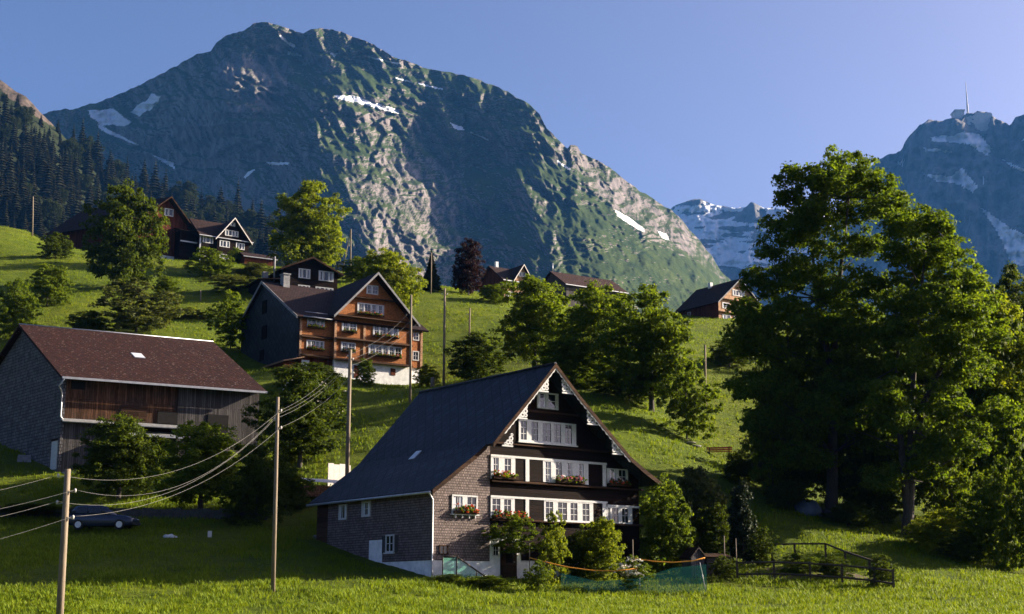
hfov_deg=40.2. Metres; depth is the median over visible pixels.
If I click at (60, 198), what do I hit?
forest spruce
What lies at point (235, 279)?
bush
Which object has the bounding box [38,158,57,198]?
forest spruce
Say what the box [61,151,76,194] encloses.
forest spruce
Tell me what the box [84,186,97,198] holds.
forest tree
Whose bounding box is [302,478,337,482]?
cover sheet
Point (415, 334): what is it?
window
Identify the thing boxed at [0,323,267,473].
barn
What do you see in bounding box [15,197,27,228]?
forest spruce
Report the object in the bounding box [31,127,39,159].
forest spruce
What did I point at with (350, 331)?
flower box
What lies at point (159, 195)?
forest spruce
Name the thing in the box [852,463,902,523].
bush
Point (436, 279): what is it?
spruce
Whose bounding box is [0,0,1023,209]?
sky
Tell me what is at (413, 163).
mountain
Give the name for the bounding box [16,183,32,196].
forest tree
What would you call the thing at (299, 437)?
elder tree
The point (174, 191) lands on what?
forest tree
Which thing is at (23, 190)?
forest spruce
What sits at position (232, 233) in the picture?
window
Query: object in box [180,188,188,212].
forest spruce
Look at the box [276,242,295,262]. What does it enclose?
forest tree
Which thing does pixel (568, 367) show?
bush
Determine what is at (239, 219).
forest tree
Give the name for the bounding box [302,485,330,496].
firewood pile
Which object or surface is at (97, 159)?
forest spruce
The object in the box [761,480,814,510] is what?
bank bush
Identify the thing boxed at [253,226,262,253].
forest spruce
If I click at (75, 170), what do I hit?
forest spruce
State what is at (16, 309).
bush
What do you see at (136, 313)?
bush
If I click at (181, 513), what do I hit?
road
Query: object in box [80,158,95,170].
forest tree
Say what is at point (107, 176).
forest spruce
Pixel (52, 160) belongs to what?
forest spruce
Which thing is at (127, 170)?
forest spruce
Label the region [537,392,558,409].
window
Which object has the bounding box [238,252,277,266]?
shed
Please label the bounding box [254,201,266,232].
forest spruce
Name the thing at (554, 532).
bush
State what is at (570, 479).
flower box
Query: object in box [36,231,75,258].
bush
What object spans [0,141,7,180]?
forest spruce
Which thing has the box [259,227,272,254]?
forest spruce
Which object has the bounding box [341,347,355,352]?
flower box
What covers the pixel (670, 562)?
orange band
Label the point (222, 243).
window
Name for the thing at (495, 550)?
window
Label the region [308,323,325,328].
flower box
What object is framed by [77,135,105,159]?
forest tree
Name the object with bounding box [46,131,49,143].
forest spruce
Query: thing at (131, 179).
forest spruce
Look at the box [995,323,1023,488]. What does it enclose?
understory tree
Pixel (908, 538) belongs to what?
bank bush
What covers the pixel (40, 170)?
forest spruce
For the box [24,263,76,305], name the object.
bush
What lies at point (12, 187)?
forest spruce
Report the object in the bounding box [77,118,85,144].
forest spruce
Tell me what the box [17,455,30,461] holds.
leaning board
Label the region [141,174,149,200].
forest spruce
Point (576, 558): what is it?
bush
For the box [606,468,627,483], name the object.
window
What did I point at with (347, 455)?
utility pole
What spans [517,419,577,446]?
window
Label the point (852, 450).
understory tree
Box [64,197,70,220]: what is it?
forest spruce
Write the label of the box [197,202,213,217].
forest tree
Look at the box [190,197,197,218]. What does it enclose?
forest spruce
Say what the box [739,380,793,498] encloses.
bush
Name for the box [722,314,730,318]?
window
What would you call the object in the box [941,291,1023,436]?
ash tree
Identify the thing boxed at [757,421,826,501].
bush
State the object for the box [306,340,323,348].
window
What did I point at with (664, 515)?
bush
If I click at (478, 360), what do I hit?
broadleaf tree
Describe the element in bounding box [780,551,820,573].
bush
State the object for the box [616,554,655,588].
flowering bush
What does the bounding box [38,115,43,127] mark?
forest spruce
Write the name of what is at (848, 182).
maple tree
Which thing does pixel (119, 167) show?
forest tree
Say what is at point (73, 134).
forest spruce
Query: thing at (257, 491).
bush
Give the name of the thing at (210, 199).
forest tree
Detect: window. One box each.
[164,208,173,216]
[203,236,212,243]
[219,240,229,247]
[225,229,238,236]
[236,242,244,249]
[298,268,310,278]
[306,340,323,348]
[307,319,324,326]
[315,286,332,289]
[318,270,333,281]
[338,504,346,519]
[341,342,355,349]
[342,323,356,330]
[357,302,383,314]
[361,500,370,516]
[366,285,377,294]
[368,344,401,356]
[373,326,398,335]
[383,534,394,553]
[412,351,418,360]
[413,332,418,340]
[439,545,447,554]
[450,494,479,515]
[490,456,514,479]
[490,497,514,517]
[492,544,498,555]
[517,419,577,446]
[519,272,525,276]
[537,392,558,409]
[543,460,588,484]
[543,500,592,522]
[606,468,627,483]
[606,507,632,523]
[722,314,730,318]
[732,289,744,296]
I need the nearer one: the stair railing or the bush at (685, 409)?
the stair railing
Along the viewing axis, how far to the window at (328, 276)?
192.88 m
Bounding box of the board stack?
[327,463,350,485]
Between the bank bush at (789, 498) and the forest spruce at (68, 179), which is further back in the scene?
the forest spruce at (68, 179)
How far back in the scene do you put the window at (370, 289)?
142.23 m
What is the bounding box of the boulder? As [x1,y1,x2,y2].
[794,498,822,515]
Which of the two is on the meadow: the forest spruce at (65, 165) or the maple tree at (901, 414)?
the maple tree at (901, 414)
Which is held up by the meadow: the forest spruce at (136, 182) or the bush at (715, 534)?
the bush at (715, 534)
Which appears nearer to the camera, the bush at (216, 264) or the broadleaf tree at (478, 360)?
the broadleaf tree at (478, 360)
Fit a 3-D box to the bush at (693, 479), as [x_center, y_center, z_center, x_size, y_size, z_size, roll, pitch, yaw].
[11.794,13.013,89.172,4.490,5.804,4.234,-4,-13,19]
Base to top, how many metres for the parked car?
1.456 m
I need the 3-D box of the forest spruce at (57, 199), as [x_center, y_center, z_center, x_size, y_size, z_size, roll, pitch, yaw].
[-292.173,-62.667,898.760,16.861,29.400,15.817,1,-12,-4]
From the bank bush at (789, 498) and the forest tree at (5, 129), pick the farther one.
the forest tree at (5, 129)
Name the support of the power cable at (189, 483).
attached to the utility pole at (274, 537)
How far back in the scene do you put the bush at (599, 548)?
78.28 m
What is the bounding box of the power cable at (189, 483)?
[70,422,271,504]
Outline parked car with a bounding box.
[68,505,140,529]
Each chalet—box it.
[174,218,253,262]
[236,272,428,384]
[245,256,343,294]
[476,262,528,297]
[675,278,760,318]
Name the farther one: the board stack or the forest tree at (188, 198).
the forest tree at (188, 198)
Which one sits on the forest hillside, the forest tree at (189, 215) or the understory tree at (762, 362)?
the forest tree at (189, 215)
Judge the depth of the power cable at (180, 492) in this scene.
60.60 m
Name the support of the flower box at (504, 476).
attached to the farmhouse at (433, 457)
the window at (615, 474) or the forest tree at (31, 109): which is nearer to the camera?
the window at (615, 474)
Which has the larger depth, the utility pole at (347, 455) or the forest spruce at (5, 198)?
the forest spruce at (5, 198)
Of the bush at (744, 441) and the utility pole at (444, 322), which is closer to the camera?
the bush at (744, 441)
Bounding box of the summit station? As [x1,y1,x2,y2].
[950,82,992,130]
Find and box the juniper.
[726,479,761,563]
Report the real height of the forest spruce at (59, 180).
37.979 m
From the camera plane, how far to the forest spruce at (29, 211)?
853.38 m
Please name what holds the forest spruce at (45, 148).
on the forest hillside
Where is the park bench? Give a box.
[706,447,731,459]
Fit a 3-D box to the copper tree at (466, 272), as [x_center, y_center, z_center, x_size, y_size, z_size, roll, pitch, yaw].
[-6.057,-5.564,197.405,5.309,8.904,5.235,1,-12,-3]
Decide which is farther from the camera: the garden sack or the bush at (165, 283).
the bush at (165, 283)
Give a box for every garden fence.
[736,560,894,587]
[771,543,891,578]
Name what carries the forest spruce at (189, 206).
on the forest hillside
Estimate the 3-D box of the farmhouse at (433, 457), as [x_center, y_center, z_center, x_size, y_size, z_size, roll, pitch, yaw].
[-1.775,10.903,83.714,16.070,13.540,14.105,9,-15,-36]
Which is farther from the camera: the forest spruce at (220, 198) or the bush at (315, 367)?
the forest spruce at (220, 198)
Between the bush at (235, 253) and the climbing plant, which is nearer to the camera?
the climbing plant
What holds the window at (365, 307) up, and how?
in the chalet at (278, 332)
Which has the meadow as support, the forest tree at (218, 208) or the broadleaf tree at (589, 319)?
the broadleaf tree at (589, 319)
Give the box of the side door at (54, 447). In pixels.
[50,438,57,469]
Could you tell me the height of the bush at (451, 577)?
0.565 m
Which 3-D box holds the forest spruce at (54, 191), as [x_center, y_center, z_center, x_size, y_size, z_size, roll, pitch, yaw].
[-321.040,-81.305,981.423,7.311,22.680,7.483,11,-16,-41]
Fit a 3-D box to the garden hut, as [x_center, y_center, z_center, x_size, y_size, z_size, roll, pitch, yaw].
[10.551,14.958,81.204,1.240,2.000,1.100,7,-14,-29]
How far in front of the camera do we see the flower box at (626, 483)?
82.25 m
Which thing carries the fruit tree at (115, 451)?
on the meadow
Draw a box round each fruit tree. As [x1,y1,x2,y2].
[69,411,179,501]
[146,420,250,508]
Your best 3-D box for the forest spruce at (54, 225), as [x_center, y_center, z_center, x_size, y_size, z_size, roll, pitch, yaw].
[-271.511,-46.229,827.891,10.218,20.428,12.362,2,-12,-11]
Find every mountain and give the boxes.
[43,22,730,313]
[671,199,831,313]
[819,111,1023,320]
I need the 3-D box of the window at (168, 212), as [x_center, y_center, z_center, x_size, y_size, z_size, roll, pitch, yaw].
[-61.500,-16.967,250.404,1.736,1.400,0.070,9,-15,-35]
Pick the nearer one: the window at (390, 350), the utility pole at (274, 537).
the utility pole at (274, 537)
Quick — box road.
[0,506,267,519]
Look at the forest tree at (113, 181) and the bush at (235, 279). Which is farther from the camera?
the forest tree at (113, 181)
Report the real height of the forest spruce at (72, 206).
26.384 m
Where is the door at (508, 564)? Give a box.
[500,541,516,578]
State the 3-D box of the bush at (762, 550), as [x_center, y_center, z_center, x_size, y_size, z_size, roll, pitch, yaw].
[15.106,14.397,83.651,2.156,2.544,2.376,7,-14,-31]
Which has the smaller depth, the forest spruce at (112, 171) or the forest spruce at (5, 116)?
the forest spruce at (5, 116)
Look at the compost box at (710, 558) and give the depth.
81.20 m
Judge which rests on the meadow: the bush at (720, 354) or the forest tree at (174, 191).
the bush at (720, 354)
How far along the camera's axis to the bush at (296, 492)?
91.00 m
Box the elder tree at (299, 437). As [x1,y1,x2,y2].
[240,365,355,467]
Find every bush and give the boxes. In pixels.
[0,277,44,338]
[0,503,72,515]
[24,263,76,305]
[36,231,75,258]
[65,310,114,330]
[87,277,196,331]
[151,275,180,294]
[157,307,216,318]
[182,246,235,277]
[198,273,255,290]
[205,289,249,349]
[218,443,297,526]
[227,247,242,263]
[230,262,275,276]
[267,362,344,385]
[271,466,315,509]
[352,358,376,385]
[412,364,440,387]
[428,574,466,582]
[456,575,515,587]
[478,284,509,303]
[521,559,552,593]
[529,339,605,388]
[535,510,571,585]
[558,528,606,579]
[572,516,626,579]
[587,362,660,400]
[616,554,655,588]
[638,473,701,570]
[653,357,724,440]
[671,465,730,551]
[690,502,729,557]
[703,339,755,366]
[707,555,740,580]
[713,450,757,483]
[733,433,752,464]
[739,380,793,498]
[745,451,768,487]
[745,526,780,566]
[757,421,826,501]
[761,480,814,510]
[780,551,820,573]
[812,555,858,578]
[821,501,878,526]
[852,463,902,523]
[863,553,900,586]
[896,520,952,544]
[902,507,972,555]
[915,455,978,532]
[934,530,993,561]
[954,470,1023,566]
[978,429,1023,571]
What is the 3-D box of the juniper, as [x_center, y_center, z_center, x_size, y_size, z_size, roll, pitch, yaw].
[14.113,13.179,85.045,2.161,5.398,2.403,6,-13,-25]
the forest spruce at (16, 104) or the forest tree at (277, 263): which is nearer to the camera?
the forest tree at (277, 263)
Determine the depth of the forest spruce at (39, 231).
805.74 m
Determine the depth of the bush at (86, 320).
151.75 m
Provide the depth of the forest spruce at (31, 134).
1127.03 m
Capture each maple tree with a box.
[719,144,915,512]
[852,202,1023,536]
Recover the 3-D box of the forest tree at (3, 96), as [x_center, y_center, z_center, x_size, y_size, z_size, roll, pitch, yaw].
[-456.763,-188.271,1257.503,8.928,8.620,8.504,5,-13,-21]
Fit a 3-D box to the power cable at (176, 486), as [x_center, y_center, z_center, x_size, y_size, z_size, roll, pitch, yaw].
[-14.407,6.300,62.163,0.010,4.907,15.233,-4,-13,20]
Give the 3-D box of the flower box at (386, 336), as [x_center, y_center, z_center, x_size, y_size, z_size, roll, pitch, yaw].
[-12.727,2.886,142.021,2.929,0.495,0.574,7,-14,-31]
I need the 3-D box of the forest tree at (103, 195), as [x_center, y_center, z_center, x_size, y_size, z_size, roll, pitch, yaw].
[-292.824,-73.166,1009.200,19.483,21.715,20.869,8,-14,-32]
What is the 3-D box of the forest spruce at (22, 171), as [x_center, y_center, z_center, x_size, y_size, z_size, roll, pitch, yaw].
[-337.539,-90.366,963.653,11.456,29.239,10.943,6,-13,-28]
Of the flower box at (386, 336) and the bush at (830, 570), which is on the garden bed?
the bush at (830, 570)
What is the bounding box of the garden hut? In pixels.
[679,547,706,566]
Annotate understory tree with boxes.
[748,336,819,489]
[802,341,906,498]
[894,319,1009,515]
[939,282,1023,510]
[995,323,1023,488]
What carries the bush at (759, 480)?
on the meadow
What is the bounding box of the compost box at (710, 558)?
[704,553,732,574]
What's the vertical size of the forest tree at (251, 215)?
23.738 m
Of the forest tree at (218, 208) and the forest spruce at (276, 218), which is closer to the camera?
the forest spruce at (276, 218)
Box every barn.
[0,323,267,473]
[543,263,628,309]
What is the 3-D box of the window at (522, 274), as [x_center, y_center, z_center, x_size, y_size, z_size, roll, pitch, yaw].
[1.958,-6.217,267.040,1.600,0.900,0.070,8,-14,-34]
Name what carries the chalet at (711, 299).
on the meadow
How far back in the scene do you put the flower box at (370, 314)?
141.39 m
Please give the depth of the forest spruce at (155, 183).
1214.09 m
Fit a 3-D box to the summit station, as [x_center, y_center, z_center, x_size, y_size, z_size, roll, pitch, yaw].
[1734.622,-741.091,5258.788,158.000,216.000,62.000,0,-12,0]
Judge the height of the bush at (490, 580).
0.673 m
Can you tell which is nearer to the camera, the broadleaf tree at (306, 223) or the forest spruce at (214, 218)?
the broadleaf tree at (306, 223)
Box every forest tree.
[0,93,8,101]
[0,123,12,144]
[9,105,33,128]
[9,115,21,133]
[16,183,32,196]
[28,106,35,115]
[37,198,66,229]
[57,188,69,203]
[58,138,87,165]
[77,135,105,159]
[79,174,92,190]
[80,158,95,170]
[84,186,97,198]
[92,191,114,203]
[101,177,122,197]
[113,159,125,178]
[166,185,182,201]
[174,180,199,208]
[174,189,198,208]
[181,209,194,218]
[195,209,205,220]
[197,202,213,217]
[203,195,216,208]
[205,211,228,222]
[206,203,228,217]
[224,209,250,227]
[225,200,236,215]
[237,208,257,228]
[244,228,256,252]
[248,228,262,249]
[264,215,275,229]
[275,260,283,266]
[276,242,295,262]
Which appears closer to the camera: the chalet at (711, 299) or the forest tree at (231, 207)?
the chalet at (711, 299)
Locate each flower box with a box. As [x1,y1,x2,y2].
[307,345,324,350]
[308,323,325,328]
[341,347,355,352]
[342,328,357,333]
[357,310,383,316]
[369,351,402,358]
[373,332,399,338]
[453,503,479,513]
[491,509,528,519]
[492,469,518,479]
[555,475,587,483]
[608,477,631,486]
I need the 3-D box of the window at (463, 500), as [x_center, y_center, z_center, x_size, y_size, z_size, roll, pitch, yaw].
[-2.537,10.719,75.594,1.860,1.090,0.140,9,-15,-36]
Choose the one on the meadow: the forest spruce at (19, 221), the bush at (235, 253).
the bush at (235, 253)
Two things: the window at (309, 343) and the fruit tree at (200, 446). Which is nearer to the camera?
the fruit tree at (200, 446)
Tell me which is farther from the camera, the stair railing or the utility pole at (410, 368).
the utility pole at (410, 368)
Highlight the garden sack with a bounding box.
[163,534,176,537]
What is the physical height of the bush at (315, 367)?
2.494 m
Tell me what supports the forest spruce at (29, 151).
on the forest hillside
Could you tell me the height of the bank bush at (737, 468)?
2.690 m
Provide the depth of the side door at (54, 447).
100.49 m
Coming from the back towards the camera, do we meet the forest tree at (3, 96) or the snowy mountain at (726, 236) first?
the snowy mountain at (726, 236)
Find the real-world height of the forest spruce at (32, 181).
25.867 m
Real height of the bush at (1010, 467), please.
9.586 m
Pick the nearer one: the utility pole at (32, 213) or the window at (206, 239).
the utility pole at (32, 213)
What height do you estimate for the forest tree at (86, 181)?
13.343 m
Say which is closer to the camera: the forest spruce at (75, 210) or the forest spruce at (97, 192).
the forest spruce at (75, 210)
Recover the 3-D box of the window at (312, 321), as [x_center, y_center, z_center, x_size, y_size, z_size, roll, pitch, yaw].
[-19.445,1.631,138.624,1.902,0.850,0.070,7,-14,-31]
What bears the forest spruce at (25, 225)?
on the forest hillside
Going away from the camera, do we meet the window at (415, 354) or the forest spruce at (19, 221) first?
the window at (415, 354)
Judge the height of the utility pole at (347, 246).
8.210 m
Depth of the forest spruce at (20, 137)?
1145.12 m
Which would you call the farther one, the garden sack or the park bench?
the park bench
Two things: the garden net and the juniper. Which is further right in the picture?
the juniper
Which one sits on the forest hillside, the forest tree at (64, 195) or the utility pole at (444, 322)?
the forest tree at (64, 195)
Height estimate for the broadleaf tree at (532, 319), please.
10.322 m
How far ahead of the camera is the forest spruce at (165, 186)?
1227.54 m
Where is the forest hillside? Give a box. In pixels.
[0,80,254,252]
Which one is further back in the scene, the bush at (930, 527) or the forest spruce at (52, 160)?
the forest spruce at (52, 160)
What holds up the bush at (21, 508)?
on the meadow
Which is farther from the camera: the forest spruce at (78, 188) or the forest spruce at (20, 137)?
the forest spruce at (20, 137)
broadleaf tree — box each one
[79,177,170,289]
[266,179,352,267]
[336,256,366,280]
[346,246,428,308]
[443,331,508,381]
[489,273,575,366]
[545,279,637,385]
[593,283,704,411]
[988,261,1023,327]
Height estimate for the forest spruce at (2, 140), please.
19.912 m
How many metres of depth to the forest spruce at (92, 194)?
1035.39 m
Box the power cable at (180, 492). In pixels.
[85,427,280,515]
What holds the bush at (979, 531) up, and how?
on the meadow
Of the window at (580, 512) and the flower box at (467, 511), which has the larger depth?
the window at (580, 512)
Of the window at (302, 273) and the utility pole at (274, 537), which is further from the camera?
the window at (302, 273)
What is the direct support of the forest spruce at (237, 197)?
on the forest hillside
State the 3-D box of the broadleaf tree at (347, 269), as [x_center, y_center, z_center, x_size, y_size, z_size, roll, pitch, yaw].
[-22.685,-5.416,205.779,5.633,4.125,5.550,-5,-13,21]
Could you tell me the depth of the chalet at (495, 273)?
267.46 m
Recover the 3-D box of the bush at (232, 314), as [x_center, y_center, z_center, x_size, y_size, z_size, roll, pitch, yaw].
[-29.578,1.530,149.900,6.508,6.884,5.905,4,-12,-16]
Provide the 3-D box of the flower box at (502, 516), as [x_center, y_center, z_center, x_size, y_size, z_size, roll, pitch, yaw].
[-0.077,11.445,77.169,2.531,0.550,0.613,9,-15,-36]
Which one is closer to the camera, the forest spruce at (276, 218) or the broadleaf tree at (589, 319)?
the broadleaf tree at (589, 319)
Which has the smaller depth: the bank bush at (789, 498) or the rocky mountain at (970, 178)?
the bank bush at (789, 498)
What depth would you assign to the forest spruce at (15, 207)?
871.93 m
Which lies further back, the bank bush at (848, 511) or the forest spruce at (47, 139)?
the forest spruce at (47, 139)
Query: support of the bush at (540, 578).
on the meadow
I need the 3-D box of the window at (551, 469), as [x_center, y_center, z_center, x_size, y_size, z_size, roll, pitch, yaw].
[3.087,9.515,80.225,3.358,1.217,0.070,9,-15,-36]
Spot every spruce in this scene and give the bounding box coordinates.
[0,94,12,124]
[0,134,4,147]
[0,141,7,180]
[0,176,12,219]
[1,202,8,226]
[3,146,17,186]
[7,119,19,152]
[7,184,20,221]
[8,102,13,116]
[8,171,17,203]
[10,214,15,227]
[14,95,18,107]
[14,140,32,175]
[15,159,28,191]
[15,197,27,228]
[17,128,25,155]
[17,175,27,205]
[18,118,26,142]
[19,212,28,230]
[21,127,34,169]
[25,189,31,212]
[26,188,43,226]
[27,166,40,198]
[28,146,42,177]
[28,202,45,238]
[29,125,33,144]
[29,149,47,187]
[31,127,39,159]
[33,210,46,236]
[37,127,41,145]
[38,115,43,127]
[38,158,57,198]
[41,134,50,164]
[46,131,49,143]
[47,213,57,237]
[48,133,57,166]
[49,146,56,178]
[50,178,56,200]
[50,191,62,225]
[52,154,67,200]
[55,118,59,133]
[55,189,64,213]
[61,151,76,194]
[63,160,76,198]
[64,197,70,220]
[66,184,73,207]
[70,190,80,217]
[70,194,75,215]
[71,124,75,140]
[72,153,80,186]
[74,177,83,199]
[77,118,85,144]
[81,144,95,182]
[82,187,93,209]
[85,180,94,205]
[91,130,105,172]
[92,168,100,193]
[92,180,100,208]
[100,163,111,191]
[102,149,115,176]
[108,156,115,178]
[122,157,130,185]
[129,171,136,196]
[134,174,141,195]
[137,160,149,191]
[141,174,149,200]
[148,162,165,198]
[155,182,164,198]
[162,168,168,195]
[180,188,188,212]
[188,191,191,211]
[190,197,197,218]
[196,189,203,208]
[211,210,217,222]
[214,187,226,207]
[223,202,229,218]
[233,179,243,215]
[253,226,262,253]
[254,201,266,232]
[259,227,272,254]
[263,214,273,237]
[273,208,283,233]
[332,250,343,271]
[419,248,442,291]
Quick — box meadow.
[0,227,1023,613]
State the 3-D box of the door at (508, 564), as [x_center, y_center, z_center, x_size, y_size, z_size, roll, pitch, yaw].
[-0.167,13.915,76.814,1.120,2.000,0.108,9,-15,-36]
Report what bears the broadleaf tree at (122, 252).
on the meadow
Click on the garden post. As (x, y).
(432, 382)
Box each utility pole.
[32,197,33,235]
[56,469,76,613]
[271,397,281,591]
[342,229,351,272]
[345,349,353,474]
[409,295,411,402]
[430,252,431,293]
[442,288,447,385]
[467,308,470,334]
[704,345,706,404]
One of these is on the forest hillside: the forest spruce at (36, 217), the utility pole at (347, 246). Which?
the forest spruce at (36, 217)
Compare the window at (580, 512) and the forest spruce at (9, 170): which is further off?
the forest spruce at (9, 170)
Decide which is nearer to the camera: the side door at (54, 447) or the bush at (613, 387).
the side door at (54, 447)
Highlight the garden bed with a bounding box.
[747,567,867,580]
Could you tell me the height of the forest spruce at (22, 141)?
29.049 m
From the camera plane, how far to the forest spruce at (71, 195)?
964.10 m
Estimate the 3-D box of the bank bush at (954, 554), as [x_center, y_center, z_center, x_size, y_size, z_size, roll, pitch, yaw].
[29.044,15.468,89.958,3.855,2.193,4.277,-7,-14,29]
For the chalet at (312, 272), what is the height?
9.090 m
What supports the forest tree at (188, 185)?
on the forest hillside
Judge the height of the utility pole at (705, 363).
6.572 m
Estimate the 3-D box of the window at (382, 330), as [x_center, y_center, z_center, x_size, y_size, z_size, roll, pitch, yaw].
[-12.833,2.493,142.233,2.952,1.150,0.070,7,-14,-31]
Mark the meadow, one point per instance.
(434, 301)
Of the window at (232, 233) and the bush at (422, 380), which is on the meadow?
the bush at (422, 380)
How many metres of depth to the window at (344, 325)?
140.12 m
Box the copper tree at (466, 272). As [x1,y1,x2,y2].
[450,237,486,294]
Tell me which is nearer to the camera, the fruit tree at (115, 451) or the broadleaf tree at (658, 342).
the fruit tree at (115, 451)
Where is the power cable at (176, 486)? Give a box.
[78,417,274,495]
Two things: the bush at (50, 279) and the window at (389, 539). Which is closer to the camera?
the window at (389, 539)
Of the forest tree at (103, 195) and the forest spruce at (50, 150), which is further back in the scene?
the forest spruce at (50, 150)
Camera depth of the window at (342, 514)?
81.76 m
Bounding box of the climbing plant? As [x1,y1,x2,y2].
[481,514,538,556]
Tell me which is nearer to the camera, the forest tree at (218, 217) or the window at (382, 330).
the window at (382, 330)
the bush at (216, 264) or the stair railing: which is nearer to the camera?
the stair railing
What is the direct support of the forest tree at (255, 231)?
on the forest hillside
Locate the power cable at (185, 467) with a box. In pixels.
[61,410,280,479]
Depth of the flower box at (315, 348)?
137.87 m
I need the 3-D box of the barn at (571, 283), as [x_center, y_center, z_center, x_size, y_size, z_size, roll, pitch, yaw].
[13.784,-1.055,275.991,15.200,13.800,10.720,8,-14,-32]
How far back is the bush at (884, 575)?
75.90 m
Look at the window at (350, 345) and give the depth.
139.69 m
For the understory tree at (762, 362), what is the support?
on the meadow
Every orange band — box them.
[530,557,635,571]
[635,557,704,562]
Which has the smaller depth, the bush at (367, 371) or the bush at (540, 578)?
the bush at (540, 578)
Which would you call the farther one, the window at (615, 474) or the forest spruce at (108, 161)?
the forest spruce at (108, 161)
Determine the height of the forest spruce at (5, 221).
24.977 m
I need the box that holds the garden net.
[561,564,706,593]
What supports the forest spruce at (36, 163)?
on the forest hillside
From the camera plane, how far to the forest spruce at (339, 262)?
1174.75 m
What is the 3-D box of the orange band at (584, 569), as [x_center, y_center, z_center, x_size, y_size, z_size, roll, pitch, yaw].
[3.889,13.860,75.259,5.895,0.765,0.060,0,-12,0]
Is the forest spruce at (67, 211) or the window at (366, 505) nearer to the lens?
the window at (366, 505)
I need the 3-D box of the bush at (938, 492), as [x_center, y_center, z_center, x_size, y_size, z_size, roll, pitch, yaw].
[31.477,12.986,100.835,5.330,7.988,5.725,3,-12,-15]
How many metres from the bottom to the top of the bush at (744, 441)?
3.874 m
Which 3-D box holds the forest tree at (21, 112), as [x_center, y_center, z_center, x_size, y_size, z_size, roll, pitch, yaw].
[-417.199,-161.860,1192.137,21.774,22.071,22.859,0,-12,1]
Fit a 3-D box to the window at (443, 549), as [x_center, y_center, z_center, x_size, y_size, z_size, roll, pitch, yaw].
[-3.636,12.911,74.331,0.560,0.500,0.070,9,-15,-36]
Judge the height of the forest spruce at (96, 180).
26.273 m
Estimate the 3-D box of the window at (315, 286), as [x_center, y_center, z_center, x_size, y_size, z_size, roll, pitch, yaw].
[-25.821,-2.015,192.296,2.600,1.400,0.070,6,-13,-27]
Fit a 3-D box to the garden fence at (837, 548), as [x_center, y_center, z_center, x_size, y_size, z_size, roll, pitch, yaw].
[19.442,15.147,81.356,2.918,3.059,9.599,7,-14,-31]
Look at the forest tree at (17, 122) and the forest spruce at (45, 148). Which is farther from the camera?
the forest tree at (17, 122)
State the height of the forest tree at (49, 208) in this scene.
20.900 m
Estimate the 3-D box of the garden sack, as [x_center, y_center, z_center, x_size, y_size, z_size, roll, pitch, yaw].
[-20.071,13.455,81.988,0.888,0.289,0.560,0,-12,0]
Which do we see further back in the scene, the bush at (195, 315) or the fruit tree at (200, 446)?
the bush at (195, 315)
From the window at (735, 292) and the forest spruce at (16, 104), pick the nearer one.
the window at (735, 292)
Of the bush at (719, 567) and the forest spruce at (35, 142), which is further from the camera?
the forest spruce at (35, 142)
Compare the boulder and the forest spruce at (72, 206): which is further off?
the forest spruce at (72, 206)
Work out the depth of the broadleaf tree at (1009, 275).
163.20 m
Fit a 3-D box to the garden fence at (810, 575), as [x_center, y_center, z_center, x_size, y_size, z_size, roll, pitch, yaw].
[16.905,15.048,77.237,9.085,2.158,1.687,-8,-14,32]
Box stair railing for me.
[442,556,484,578]
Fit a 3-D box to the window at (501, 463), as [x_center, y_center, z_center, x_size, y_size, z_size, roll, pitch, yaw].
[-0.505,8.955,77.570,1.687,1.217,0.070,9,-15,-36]
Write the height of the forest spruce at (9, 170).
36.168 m
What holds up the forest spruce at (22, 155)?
on the forest hillside
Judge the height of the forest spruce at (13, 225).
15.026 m
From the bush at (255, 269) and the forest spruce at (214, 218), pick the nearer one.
the bush at (255, 269)
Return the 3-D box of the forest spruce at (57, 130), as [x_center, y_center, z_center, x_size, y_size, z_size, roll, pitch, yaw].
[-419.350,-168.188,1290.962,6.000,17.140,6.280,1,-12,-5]
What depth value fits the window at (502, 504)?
77.09 m
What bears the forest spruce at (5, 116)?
on the forest hillside
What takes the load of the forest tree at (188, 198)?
on the forest hillside
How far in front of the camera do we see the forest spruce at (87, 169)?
1177.89 m
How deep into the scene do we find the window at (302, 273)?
191.40 m
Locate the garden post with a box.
[430,377,434,387]
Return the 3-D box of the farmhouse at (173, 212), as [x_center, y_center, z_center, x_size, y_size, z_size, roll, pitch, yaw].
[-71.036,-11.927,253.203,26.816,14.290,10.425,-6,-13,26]
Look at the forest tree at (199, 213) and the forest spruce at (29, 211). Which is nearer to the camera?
the forest spruce at (29, 211)
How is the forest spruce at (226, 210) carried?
on the forest hillside
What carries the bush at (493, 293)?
on the meadow
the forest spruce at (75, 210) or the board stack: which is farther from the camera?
the forest spruce at (75, 210)
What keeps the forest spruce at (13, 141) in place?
on the forest hillside
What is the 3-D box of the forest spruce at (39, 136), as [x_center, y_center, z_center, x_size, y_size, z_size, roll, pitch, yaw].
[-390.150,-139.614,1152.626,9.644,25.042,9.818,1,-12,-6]
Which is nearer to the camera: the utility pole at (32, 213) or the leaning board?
the leaning board
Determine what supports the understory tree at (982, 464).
on the meadow
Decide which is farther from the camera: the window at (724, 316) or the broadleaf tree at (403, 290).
the window at (724, 316)
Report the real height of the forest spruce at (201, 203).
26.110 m
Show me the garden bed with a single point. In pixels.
(855, 576)
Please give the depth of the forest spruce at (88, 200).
951.91 m
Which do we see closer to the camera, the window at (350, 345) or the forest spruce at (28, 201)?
the window at (350, 345)
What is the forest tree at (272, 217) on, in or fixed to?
on the forest hillside
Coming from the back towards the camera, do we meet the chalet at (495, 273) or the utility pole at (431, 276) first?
the chalet at (495, 273)
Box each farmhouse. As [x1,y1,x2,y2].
[45,196,194,259]
[306,362,661,578]

